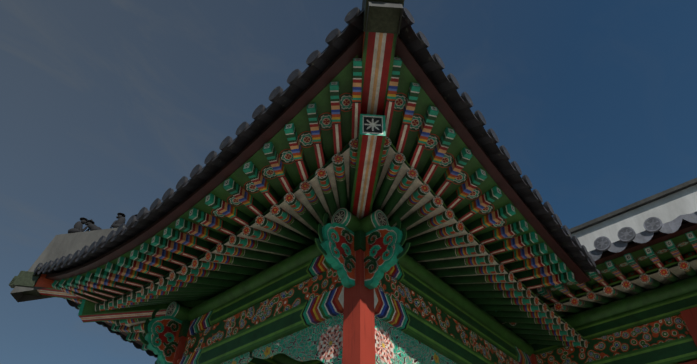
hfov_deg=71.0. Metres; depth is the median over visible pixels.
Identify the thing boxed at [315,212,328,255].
column tendrils
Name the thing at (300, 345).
nakyang wall
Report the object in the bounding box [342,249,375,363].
column
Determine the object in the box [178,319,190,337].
column capital
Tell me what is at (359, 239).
column capital
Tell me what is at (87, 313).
corner rafter
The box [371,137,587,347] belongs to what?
roof rafters
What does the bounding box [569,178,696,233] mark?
roof ridge
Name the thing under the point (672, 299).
wall beams
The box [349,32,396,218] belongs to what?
corner rafter
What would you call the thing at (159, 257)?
eave flying rafters
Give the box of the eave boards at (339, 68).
[46,30,363,303]
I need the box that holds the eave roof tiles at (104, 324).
[63,298,157,357]
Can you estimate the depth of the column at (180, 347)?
8.57 m
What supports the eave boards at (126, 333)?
attached to the eave boards at (339, 68)
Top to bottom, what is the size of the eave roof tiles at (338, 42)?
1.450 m
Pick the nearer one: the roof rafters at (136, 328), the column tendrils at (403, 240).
the column tendrils at (403, 240)
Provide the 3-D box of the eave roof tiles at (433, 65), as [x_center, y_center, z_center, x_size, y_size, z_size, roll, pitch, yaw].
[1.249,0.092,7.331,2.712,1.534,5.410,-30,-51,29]
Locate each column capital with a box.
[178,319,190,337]
[354,230,365,250]
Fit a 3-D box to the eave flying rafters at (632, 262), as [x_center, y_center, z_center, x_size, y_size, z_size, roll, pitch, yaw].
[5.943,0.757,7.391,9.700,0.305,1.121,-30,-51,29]
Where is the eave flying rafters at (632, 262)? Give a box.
[484,231,696,317]
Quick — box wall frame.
[530,307,696,363]
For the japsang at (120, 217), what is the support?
on the corner hip ridge at (59, 246)
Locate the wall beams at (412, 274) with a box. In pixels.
[331,208,533,363]
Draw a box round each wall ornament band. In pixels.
[182,268,341,357]
[376,272,519,363]
[536,314,690,363]
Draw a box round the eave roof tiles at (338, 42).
[33,7,363,274]
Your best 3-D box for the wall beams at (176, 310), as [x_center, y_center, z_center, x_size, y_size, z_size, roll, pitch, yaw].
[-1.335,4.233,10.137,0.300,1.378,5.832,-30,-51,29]
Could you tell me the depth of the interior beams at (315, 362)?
9.27 m
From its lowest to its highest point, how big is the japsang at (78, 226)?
0.457 m
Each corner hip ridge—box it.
[10,227,118,301]
[362,0,402,52]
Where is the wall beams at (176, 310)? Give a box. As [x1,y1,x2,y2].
[165,302,306,363]
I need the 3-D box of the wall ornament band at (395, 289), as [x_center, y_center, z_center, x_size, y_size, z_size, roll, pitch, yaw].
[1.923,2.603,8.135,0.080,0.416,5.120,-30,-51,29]
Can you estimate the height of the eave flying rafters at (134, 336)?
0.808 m
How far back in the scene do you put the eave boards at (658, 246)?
8.10 m
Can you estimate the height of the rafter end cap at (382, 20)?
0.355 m
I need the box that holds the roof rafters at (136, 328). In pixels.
[115,317,158,338]
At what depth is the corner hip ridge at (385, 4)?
4.94 m
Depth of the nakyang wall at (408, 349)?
6.54 m
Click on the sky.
(106, 105)
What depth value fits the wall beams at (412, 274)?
7.68 m
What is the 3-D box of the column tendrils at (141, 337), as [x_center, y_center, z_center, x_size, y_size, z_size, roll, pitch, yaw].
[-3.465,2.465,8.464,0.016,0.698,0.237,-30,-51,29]
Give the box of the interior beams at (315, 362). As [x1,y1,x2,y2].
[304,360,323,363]
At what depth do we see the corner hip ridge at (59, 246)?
9.80 m
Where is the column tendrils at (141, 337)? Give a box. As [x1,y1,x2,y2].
[139,308,158,344]
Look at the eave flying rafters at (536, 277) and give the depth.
6.63 m
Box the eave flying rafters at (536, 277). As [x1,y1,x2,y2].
[383,57,574,288]
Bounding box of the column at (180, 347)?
[173,336,186,363]
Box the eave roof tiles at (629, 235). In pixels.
[588,211,696,260]
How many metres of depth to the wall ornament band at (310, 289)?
7.58 m
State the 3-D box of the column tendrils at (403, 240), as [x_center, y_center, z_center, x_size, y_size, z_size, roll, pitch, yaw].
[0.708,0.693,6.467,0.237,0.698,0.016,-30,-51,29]
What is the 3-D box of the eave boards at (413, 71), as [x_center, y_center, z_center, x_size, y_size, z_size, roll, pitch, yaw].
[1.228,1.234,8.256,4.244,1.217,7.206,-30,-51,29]
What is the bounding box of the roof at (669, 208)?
[571,184,696,297]
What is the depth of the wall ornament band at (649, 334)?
8.96 m
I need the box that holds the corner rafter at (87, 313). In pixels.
[35,274,205,322]
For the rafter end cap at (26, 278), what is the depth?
9.30 m
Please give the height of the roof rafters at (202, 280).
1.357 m
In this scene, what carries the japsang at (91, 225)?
on the corner hip ridge at (59, 246)
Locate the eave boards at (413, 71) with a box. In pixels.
[373,34,590,340]
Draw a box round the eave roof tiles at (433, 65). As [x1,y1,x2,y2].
[399,8,599,273]
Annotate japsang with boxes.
[68,217,87,232]
[82,219,100,231]
[110,213,125,227]
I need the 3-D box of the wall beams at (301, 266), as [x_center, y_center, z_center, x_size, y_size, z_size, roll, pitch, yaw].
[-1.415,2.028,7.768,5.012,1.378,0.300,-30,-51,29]
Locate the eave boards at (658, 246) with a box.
[475,222,696,323]
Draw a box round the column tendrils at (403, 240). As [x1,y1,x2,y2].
[394,216,410,258]
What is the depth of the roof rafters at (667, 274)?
8.71 m
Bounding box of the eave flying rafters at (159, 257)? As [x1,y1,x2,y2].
[52,58,361,302]
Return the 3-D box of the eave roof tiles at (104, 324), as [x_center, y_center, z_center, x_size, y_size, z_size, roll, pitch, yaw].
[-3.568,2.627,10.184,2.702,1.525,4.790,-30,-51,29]
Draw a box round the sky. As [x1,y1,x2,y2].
[0,0,696,363]
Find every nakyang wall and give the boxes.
[221,313,342,363]
[374,315,456,363]
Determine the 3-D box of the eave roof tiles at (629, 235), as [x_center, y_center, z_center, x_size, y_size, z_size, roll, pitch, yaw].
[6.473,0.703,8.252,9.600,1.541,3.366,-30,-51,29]
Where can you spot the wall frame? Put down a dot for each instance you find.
(689, 316)
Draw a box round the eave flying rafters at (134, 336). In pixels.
[65,298,157,357]
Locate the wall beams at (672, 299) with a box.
[528,275,696,363]
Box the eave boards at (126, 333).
[75,302,153,352]
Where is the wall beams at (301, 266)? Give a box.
[177,210,388,363]
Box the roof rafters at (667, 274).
[501,261,696,328]
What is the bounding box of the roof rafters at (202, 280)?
[95,139,357,311]

